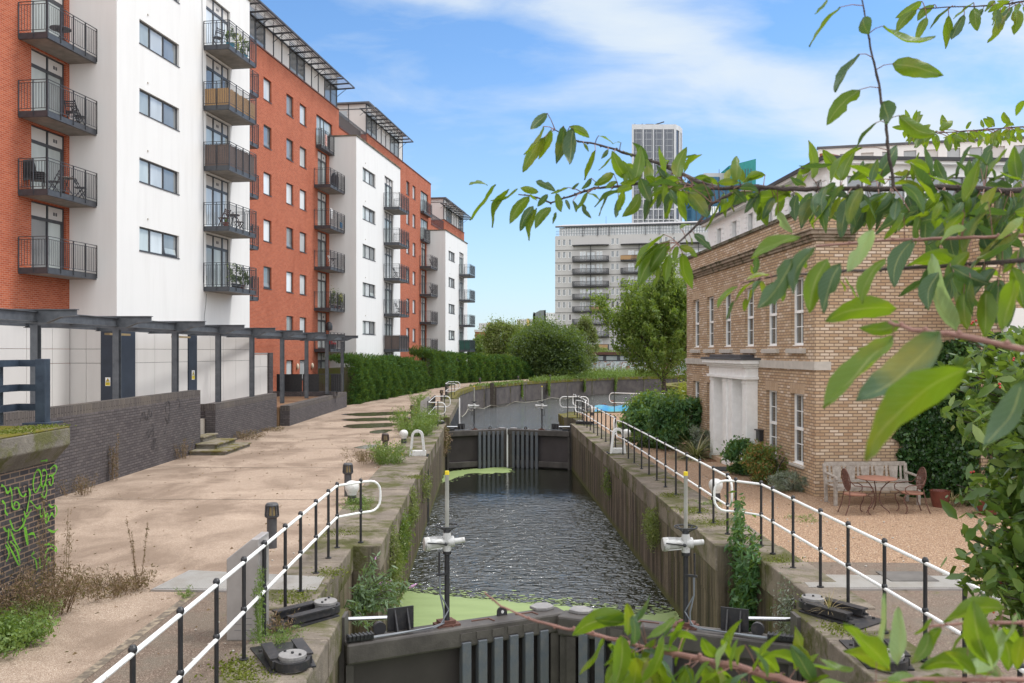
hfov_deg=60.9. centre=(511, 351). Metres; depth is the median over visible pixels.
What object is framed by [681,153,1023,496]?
brick house
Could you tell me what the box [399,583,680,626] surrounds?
duckweed
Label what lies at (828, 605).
straw grass
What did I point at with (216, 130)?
door
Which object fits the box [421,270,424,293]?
door
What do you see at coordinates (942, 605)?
yard paving
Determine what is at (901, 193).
attic window
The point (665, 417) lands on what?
garden shrub
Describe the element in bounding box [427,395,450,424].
handrail
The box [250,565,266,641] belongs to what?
weed clump
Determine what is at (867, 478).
bistro table
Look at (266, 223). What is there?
window
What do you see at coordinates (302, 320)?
window
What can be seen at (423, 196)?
window
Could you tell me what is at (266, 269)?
window
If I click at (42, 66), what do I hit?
door
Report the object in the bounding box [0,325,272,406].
cladding wall
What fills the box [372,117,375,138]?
penthouse window
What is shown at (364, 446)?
puddle
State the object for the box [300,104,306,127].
window
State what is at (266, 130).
window
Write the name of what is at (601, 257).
apartment slab
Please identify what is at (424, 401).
control cabinet
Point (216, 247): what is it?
door
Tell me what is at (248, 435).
weed clump
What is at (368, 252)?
window
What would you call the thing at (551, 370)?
bush
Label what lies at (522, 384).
wall plant
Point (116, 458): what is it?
weed clump
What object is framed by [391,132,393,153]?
penthouse window
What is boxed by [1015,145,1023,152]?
window
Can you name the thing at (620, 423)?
garden shrub
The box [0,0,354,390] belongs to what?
apartment building
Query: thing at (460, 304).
door
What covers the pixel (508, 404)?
boom rope
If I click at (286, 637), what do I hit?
weed clump
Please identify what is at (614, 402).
handrail
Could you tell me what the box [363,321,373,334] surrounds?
window
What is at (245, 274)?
potted plant
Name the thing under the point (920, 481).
bistro chair
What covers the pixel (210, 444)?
stone steps
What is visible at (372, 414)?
puddle
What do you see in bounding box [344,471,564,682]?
lock gate
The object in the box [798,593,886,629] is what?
gate anchor
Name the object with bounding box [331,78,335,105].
penthouse window
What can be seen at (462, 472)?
duckweed
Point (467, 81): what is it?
sky
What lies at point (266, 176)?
window
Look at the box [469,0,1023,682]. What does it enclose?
cherry tree
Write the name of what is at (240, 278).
potted plant
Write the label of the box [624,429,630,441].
mooring bollard
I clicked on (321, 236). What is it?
door
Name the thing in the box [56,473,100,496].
weed clump
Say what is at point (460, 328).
door
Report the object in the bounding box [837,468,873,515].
bistro chair
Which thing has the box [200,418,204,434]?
terrace
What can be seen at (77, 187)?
folding chair
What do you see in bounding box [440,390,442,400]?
bollard light
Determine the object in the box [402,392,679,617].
water
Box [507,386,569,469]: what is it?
lock gate
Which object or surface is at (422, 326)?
door
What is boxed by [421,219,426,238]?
window
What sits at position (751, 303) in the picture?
window
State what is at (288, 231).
window
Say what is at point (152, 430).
brick wall
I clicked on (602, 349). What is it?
bush
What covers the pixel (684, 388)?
garden shrub
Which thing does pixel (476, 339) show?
distant tree
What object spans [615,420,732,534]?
handrail
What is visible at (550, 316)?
white block
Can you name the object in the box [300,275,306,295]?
window
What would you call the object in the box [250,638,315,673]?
gate anchor
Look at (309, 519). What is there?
fallen leaves
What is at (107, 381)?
warning sign
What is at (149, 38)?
window
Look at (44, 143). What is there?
door
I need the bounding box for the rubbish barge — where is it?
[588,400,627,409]
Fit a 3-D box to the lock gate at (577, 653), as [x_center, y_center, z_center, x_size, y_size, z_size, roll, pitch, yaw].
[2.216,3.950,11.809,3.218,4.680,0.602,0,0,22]
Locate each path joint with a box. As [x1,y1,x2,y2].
[70,592,197,682]
[255,467,320,467]
[272,499,346,499]
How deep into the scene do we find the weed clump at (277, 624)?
10.48 m
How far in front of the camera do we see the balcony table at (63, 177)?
32.75 m
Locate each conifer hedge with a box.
[318,352,431,404]
[409,344,533,388]
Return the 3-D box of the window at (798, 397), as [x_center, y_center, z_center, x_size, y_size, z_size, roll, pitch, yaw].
[7.131,1.920,21.513,0.110,1.780,0.800,0,0,-3]
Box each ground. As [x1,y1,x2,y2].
[275,375,686,427]
[563,412,621,420]
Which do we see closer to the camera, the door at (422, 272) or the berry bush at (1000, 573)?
the berry bush at (1000, 573)
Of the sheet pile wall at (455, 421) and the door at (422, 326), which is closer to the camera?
the sheet pile wall at (455, 421)
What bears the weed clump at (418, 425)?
on the ground at (429, 389)
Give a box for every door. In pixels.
[31,0,63,39]
[31,49,63,115]
[31,125,63,192]
[31,201,63,268]
[206,0,227,44]
[206,54,227,88]
[206,114,227,144]
[206,174,227,225]
[206,233,227,286]
[318,151,325,183]
[318,191,325,224]
[318,231,325,265]
[318,272,325,306]
[318,312,325,348]
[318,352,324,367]
[385,177,391,206]
[385,212,391,241]
[385,247,391,277]
[385,282,391,312]
[385,317,391,335]
[421,242,424,265]
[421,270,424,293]
[421,297,424,321]
[421,325,424,347]
[459,252,462,273]
[459,277,462,298]
[459,302,462,324]
[459,327,462,339]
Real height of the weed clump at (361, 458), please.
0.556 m
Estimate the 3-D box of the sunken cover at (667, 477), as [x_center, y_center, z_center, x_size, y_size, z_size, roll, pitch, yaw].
[4.072,3.370,23.336,0.600,0.060,0.600,0,0,0]
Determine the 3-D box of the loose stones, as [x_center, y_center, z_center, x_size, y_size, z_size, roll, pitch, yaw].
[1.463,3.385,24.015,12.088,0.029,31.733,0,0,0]
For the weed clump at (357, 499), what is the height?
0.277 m
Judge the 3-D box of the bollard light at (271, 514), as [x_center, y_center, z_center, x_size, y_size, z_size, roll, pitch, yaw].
[-4.160,3.010,15.100,0.254,0.780,0.250,0,0,0]
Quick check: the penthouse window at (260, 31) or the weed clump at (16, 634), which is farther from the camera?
the penthouse window at (260, 31)
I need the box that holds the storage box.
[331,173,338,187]
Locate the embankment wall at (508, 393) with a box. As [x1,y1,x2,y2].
[446,376,686,415]
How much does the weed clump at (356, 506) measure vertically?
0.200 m
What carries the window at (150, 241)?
in the apartment building at (123, 236)
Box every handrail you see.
[93,478,380,682]
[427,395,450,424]
[445,381,459,398]
[559,395,588,417]
[573,394,586,420]
[575,400,615,447]
[609,392,664,411]
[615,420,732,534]
[713,477,1023,682]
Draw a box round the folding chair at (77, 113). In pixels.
[64,100,79,122]
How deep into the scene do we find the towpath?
17.86 m
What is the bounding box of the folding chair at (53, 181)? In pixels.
[49,170,62,190]
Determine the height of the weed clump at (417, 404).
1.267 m
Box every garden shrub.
[612,425,642,433]
[613,387,664,435]
[617,417,626,427]
[623,386,686,407]
[626,430,658,447]
[641,389,701,448]
[671,379,686,397]
[688,424,709,451]
[716,434,753,475]
[738,438,789,484]
[763,467,808,491]
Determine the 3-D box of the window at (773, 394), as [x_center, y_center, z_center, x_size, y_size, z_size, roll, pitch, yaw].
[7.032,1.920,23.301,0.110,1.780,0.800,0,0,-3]
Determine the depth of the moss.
11.86 m
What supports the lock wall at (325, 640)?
on the ground at (429, 389)
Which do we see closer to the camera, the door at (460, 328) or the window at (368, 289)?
the window at (368, 289)
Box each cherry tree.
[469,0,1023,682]
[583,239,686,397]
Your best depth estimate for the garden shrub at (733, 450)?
23.84 m
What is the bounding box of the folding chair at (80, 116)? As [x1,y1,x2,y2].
[72,105,84,124]
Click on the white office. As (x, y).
(905, 149)
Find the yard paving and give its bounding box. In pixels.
[756,558,1023,682]
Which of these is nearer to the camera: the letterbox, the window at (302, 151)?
the letterbox
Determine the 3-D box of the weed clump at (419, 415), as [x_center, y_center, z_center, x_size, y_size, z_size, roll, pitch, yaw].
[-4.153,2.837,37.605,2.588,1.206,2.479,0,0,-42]
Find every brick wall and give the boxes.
[0,390,199,497]
[200,404,204,417]
[205,393,276,439]
[280,392,346,425]
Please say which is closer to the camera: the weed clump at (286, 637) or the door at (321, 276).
the weed clump at (286, 637)
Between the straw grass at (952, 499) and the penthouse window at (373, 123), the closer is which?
the straw grass at (952, 499)
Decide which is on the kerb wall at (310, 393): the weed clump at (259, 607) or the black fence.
the black fence
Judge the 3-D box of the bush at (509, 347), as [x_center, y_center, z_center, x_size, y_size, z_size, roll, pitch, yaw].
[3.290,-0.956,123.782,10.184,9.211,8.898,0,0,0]
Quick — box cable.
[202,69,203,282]
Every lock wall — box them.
[219,399,458,682]
[558,411,961,682]
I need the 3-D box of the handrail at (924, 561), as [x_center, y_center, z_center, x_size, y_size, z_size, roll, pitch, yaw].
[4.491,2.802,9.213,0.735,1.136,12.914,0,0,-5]
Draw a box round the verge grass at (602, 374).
[469,364,673,386]
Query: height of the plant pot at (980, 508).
0.330 m
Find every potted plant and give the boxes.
[225,31,235,46]
[226,263,241,286]
[235,33,245,51]
[235,270,241,287]
[237,271,247,287]
[240,41,250,57]
[244,275,250,288]
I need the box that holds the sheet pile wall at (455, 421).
[449,406,458,429]
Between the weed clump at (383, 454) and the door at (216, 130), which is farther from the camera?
the door at (216, 130)
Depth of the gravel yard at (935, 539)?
17.44 m
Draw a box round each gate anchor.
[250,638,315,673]
[267,596,339,633]
[576,420,598,424]
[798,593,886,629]
[839,637,914,672]
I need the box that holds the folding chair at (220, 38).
[212,28,223,44]
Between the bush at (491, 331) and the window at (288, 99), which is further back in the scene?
the bush at (491, 331)
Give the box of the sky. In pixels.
[261,0,1023,341]
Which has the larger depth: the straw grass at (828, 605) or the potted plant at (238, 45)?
the potted plant at (238, 45)
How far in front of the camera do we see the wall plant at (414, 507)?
21.33 m
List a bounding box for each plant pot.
[929,489,950,507]
[977,500,996,514]
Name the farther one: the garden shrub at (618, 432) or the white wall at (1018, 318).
the garden shrub at (618, 432)
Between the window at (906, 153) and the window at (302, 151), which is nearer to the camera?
the window at (302, 151)
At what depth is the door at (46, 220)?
32.88 m
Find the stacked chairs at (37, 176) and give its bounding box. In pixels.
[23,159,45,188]
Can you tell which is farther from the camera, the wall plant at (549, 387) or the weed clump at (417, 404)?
the wall plant at (549, 387)
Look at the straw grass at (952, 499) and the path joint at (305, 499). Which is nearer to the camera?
the straw grass at (952, 499)
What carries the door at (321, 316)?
in the apartment building at (123, 236)
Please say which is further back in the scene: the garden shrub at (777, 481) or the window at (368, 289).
the window at (368, 289)
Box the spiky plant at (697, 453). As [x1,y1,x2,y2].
[666,426,720,461]
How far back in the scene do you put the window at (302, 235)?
57.72 m
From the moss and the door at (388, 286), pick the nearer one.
the moss
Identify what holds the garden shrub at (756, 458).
on the gravel yard at (935, 539)
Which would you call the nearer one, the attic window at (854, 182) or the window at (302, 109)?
the attic window at (854, 182)
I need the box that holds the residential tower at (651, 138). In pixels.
[632,121,681,222]
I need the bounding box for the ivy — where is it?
[891,331,1021,505]
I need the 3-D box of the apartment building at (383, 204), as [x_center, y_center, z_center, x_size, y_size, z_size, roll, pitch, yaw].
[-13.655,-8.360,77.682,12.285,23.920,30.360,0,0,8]
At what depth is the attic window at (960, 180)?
21.63 m
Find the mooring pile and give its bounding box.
[490,383,496,406]
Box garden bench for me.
[822,461,920,505]
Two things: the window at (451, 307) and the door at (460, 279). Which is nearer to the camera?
the window at (451, 307)
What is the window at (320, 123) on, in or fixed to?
in the apartment building at (123, 236)
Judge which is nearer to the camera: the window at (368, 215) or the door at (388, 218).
the window at (368, 215)
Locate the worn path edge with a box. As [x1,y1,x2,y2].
[81,591,271,682]
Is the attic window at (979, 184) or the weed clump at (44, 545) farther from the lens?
the attic window at (979, 184)
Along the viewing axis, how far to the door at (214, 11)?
41.71 m
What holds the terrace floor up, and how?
on the ground at (429, 389)
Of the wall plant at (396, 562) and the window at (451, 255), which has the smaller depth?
the wall plant at (396, 562)
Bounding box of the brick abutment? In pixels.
[0,426,69,613]
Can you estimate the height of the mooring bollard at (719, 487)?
0.490 m
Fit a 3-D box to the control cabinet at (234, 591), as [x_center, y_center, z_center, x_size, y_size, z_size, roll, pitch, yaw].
[-3.162,2.800,10.457,0.397,1.200,0.426,0,0,0]
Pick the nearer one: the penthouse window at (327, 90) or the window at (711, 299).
the window at (711, 299)
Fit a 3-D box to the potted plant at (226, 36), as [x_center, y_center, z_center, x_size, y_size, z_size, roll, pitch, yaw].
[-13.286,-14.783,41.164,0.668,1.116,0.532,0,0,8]
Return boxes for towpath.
[0,379,528,682]
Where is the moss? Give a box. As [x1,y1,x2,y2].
[0,423,874,682]
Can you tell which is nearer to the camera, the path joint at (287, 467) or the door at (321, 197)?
the path joint at (287, 467)
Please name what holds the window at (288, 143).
in the apartment building at (123, 236)
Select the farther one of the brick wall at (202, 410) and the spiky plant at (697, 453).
the brick wall at (202, 410)
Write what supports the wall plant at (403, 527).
attached to the lock wall at (325, 640)
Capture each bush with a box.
[474,314,528,354]
[500,315,559,374]
[507,315,593,376]
[521,347,596,377]
[563,310,601,373]
[589,346,616,351]
[937,320,1023,636]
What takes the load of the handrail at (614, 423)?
on the lock wall at (634, 487)
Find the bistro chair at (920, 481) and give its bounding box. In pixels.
[894,467,930,513]
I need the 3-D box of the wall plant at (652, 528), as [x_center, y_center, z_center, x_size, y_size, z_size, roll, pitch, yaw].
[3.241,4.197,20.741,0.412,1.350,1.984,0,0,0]
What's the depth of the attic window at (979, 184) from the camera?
21.67 m
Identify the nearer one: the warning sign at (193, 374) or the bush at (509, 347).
the warning sign at (193, 374)
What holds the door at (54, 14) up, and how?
in the apartment building at (123, 236)
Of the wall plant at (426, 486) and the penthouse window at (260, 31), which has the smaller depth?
the wall plant at (426, 486)
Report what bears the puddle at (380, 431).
on the towpath
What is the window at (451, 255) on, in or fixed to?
in the apartment building at (447, 246)
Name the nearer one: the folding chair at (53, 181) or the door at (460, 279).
the folding chair at (53, 181)
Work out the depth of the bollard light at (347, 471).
20.43 m
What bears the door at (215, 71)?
in the apartment building at (123, 236)
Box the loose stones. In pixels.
[192,450,997,659]
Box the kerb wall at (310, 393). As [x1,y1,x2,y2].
[273,391,337,395]
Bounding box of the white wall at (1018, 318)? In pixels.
[1001,308,1023,332]
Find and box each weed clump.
[0,555,98,616]
[0,594,64,626]
[0,606,60,658]
[32,494,77,597]
[38,563,160,601]
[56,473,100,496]
[108,434,119,480]
[126,516,148,587]
[173,584,196,599]
[175,438,194,458]
[234,428,267,439]
[246,624,308,648]
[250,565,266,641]
[262,426,282,431]
[266,608,302,632]
[336,446,388,463]
[338,503,370,512]
[341,495,377,505]
[362,439,412,464]
[384,404,447,429]
[394,415,439,436]
[407,390,432,407]
[412,394,425,413]
[694,497,722,506]
[784,513,824,522]
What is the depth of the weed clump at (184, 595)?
12.03 m
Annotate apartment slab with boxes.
[555,221,707,351]
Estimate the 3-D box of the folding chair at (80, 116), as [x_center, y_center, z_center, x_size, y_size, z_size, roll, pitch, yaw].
[-16.731,-9.054,33.625,0.430,0.876,0.447,0,0,38]
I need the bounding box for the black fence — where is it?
[277,374,342,391]
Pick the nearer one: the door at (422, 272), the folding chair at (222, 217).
the folding chair at (222, 217)
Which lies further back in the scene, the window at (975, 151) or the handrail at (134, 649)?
the window at (975, 151)
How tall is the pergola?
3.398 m
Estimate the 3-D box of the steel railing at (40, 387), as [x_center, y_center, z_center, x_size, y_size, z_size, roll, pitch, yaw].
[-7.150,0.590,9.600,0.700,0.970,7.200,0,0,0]
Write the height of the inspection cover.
0.016 m
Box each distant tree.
[470,342,483,353]
[473,332,489,352]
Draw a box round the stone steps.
[189,433,251,454]
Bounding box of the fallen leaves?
[37,418,973,670]
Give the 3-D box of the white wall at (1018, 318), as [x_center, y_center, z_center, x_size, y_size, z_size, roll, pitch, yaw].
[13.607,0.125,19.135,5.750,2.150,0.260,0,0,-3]
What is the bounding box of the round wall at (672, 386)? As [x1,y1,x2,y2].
[661,382,686,397]
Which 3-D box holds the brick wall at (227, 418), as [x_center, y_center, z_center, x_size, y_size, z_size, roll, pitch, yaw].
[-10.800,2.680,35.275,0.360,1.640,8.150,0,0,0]
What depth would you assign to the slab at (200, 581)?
12.69 m
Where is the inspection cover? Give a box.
[876,571,938,580]
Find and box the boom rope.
[458,395,579,416]
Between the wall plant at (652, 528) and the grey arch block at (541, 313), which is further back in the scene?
the grey arch block at (541, 313)
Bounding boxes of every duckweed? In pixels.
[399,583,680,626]
[441,467,512,482]
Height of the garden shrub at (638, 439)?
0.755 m
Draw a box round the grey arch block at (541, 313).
[533,310,545,322]
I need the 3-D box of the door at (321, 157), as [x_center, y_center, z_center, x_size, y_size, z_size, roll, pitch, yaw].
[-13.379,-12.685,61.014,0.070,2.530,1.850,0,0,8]
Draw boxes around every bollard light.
[264,502,278,548]
[342,463,352,496]
[381,433,388,457]
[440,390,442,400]
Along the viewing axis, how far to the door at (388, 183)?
70.09 m
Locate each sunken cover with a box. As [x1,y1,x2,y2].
[636,463,655,466]
[653,475,674,478]
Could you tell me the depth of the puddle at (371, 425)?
40.09 m
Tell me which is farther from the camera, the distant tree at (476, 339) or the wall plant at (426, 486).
the distant tree at (476, 339)
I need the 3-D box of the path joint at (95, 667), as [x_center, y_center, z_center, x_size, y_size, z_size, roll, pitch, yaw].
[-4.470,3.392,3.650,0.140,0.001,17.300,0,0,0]
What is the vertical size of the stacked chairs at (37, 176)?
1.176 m
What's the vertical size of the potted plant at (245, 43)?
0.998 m
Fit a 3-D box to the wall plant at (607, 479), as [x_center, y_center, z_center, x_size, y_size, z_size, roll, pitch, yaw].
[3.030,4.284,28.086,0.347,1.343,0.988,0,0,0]
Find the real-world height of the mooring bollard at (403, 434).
0.490 m
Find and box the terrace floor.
[277,396,319,425]
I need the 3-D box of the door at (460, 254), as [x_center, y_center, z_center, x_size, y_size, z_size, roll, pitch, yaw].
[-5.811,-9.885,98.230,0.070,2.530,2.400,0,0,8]
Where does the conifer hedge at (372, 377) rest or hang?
on the ground at (429, 389)
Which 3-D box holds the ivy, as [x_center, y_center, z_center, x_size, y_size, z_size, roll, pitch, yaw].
[10.248,1.506,19.579,1.316,3.930,3.265,0,0,-45]
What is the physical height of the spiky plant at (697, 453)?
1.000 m
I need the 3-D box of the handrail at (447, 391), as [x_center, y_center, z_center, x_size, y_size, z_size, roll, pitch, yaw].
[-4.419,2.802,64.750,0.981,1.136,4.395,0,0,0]
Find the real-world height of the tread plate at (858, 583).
0.040 m
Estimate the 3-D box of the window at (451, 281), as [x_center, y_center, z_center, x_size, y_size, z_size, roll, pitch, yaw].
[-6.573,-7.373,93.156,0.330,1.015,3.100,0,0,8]
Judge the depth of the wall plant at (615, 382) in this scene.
114.33 m
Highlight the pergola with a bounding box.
[0,308,357,403]
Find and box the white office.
[817,136,1023,157]
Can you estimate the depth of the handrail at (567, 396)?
44.58 m
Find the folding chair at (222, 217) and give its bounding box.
[218,208,228,225]
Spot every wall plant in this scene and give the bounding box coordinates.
[388,519,409,605]
[398,506,415,576]
[409,485,421,527]
[422,471,433,504]
[443,422,451,456]
[520,381,523,398]
[547,380,550,395]
[601,465,611,500]
[614,378,617,391]
[641,506,660,552]
[724,490,762,631]
[768,568,797,633]
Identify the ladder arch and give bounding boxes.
[409,430,428,522]
[606,428,625,453]
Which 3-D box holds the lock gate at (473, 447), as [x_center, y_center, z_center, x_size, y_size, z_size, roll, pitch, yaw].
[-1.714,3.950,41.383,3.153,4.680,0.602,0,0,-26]
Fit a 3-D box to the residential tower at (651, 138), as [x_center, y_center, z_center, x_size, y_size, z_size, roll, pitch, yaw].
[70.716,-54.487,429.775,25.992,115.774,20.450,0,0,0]
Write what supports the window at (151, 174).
in the apartment building at (123, 236)
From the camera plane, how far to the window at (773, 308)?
23.50 m
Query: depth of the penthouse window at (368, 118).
71.56 m
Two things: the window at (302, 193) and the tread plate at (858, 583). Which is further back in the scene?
the window at (302, 193)
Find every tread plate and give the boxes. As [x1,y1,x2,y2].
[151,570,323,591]
[805,575,973,590]
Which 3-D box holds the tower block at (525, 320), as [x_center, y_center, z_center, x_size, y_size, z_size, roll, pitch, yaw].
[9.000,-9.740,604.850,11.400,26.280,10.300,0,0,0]
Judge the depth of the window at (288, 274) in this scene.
55.44 m
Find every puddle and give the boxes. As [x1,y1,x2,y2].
[341,412,410,415]
[342,418,396,420]
[343,423,395,427]
[354,444,379,448]
[370,429,391,432]
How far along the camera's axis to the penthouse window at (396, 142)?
79.71 m
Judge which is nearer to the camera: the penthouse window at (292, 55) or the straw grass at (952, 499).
the straw grass at (952, 499)
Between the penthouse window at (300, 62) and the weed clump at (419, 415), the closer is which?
the weed clump at (419, 415)
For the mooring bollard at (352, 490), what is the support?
on the lock wall at (325, 640)
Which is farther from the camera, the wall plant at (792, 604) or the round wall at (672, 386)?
the round wall at (672, 386)
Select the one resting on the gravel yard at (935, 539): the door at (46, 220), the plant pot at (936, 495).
the plant pot at (936, 495)
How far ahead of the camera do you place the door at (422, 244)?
89.27 m
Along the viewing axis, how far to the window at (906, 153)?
58.78 m
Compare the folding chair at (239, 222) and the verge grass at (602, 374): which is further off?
the verge grass at (602, 374)
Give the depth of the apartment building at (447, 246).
94.48 m
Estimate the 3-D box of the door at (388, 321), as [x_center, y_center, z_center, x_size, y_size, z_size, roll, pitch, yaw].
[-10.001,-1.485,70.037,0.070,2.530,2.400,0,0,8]
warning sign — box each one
[105,377,109,385]
[192,370,194,379]
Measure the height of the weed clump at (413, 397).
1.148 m
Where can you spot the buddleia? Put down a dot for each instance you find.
(365, 599)
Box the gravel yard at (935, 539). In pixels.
[576,413,1018,585]
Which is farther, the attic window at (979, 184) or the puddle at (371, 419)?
the puddle at (371, 419)
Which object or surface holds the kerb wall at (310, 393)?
on the terrace floor
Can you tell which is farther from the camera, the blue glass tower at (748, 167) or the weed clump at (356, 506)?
the blue glass tower at (748, 167)
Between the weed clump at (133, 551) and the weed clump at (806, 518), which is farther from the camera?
the weed clump at (806, 518)
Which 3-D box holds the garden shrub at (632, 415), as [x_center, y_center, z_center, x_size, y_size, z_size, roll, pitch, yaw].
[5.356,2.414,33.639,2.870,2.178,2.532,0,0,29]
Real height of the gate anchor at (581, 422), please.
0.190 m
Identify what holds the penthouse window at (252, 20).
in the apartment building at (123, 236)
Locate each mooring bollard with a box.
[345,480,358,502]
[399,430,407,442]
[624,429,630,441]
[709,478,722,500]
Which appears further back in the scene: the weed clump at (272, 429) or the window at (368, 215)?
the window at (368, 215)
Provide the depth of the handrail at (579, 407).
43.98 m
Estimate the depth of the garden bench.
19.81 m
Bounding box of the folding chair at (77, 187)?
[72,176,83,197]
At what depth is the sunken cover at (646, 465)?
25.70 m
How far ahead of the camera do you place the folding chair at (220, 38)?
40.70 m
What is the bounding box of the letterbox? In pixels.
[754,429,763,440]
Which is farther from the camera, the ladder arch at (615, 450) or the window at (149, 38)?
the window at (149, 38)
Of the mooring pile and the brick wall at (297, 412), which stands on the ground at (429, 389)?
the brick wall at (297, 412)
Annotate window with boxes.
[139,20,179,67]
[139,89,179,131]
[139,158,179,195]
[139,227,179,258]
[250,7,254,39]
[256,13,263,47]
[263,78,271,103]
[263,172,271,196]
[263,267,271,289]
[264,125,271,150]
[264,219,270,242]
[286,94,293,118]
[286,139,293,162]
[286,183,293,205]
[286,227,293,249]
[286,272,293,293]
[286,316,291,329]
[286,360,291,373]
[290,42,295,73]
[298,49,303,79]
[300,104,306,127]
[300,147,306,169]
[300,189,306,211]
[300,232,306,253]
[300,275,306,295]
[300,317,304,331]
[300,360,303,379]
[316,115,330,147]
[325,73,329,100]
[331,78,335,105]
[363,168,374,187]
[363,206,375,224]
[363,244,375,261]
[363,283,373,297]
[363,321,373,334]
[367,110,370,134]
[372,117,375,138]
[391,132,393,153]
[395,137,397,156]
[421,191,426,211]
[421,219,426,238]
[449,251,454,262]
[449,278,453,287]
[449,304,453,313]
[449,330,453,339]
[594,356,670,359]
[694,300,698,347]
[696,381,698,397]
[709,296,713,346]
[709,383,709,432]
[724,293,730,346]
[746,288,753,346]
[769,302,776,345]
[770,390,776,453]
[793,277,802,345]
[793,393,802,465]
[847,176,880,196]
[889,177,920,203]
[904,151,915,155]
[933,178,962,197]
[947,148,959,156]
[969,147,981,156]
[977,178,1003,192]
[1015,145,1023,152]
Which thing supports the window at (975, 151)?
in the white office
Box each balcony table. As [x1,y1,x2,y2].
[49,25,70,40]
[58,176,74,193]
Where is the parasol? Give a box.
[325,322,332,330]
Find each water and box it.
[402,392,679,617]
[507,434,507,466]
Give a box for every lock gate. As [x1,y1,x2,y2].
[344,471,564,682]
[446,386,506,469]
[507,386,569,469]
[558,472,796,682]
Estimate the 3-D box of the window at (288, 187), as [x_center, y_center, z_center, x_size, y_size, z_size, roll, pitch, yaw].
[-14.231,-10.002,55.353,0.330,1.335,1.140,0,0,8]
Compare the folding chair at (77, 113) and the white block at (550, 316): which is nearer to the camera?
the folding chair at (77, 113)
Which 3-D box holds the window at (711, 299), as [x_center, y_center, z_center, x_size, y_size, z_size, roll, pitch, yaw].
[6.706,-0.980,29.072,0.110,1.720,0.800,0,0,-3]
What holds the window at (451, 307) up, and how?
in the apartment building at (447, 246)
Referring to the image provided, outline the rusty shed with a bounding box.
[590,352,676,360]
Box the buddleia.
[344,552,416,631]
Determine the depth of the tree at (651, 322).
52.96 m
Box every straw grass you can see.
[802,588,848,612]
[949,492,967,502]
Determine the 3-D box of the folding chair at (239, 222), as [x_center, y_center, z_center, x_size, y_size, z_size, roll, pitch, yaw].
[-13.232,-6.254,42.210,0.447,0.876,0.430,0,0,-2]
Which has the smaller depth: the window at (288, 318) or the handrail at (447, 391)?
the window at (288, 318)
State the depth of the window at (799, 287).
21.69 m
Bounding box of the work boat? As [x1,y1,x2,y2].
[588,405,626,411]
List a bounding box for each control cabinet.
[227,532,268,639]
[420,397,429,412]
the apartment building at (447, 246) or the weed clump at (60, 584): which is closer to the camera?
the weed clump at (60, 584)
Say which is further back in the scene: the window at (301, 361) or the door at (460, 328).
the door at (460, 328)
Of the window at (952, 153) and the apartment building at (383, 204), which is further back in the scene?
the apartment building at (383, 204)
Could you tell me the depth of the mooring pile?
87.10 m
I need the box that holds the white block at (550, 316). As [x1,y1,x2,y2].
[546,313,554,324]
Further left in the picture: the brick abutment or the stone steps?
the brick abutment
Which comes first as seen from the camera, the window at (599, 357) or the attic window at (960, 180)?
the attic window at (960, 180)
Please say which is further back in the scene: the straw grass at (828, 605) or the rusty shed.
the rusty shed
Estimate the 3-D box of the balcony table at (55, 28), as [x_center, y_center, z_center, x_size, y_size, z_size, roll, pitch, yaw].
[-16.803,-11.722,32.431,0.760,0.606,0.760,0,0,8]
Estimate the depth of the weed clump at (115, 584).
12.28 m
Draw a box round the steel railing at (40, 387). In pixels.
[0,359,62,424]
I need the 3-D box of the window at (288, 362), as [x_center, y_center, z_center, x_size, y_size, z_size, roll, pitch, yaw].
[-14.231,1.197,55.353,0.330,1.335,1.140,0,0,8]
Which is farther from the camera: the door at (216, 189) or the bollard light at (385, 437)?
the door at (216, 189)
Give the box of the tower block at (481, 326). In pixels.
[479,322,489,329]
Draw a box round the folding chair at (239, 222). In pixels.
[235,217,241,229]
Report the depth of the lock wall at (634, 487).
16.92 m
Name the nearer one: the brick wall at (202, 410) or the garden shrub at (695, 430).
the garden shrub at (695, 430)
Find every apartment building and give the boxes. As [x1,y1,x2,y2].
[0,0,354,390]
[328,101,437,367]
[426,197,474,365]
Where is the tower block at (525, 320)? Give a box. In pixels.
[517,319,532,325]
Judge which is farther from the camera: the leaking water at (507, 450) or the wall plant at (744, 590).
the leaking water at (507, 450)
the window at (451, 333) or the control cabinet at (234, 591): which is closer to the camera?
the control cabinet at (234, 591)
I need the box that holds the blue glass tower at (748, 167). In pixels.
[685,159,755,220]
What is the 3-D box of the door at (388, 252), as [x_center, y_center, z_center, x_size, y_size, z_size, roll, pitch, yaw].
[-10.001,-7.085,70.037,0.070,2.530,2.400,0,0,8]
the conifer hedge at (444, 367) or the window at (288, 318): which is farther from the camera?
the conifer hedge at (444, 367)
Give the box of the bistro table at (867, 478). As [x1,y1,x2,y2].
[856,475,896,512]

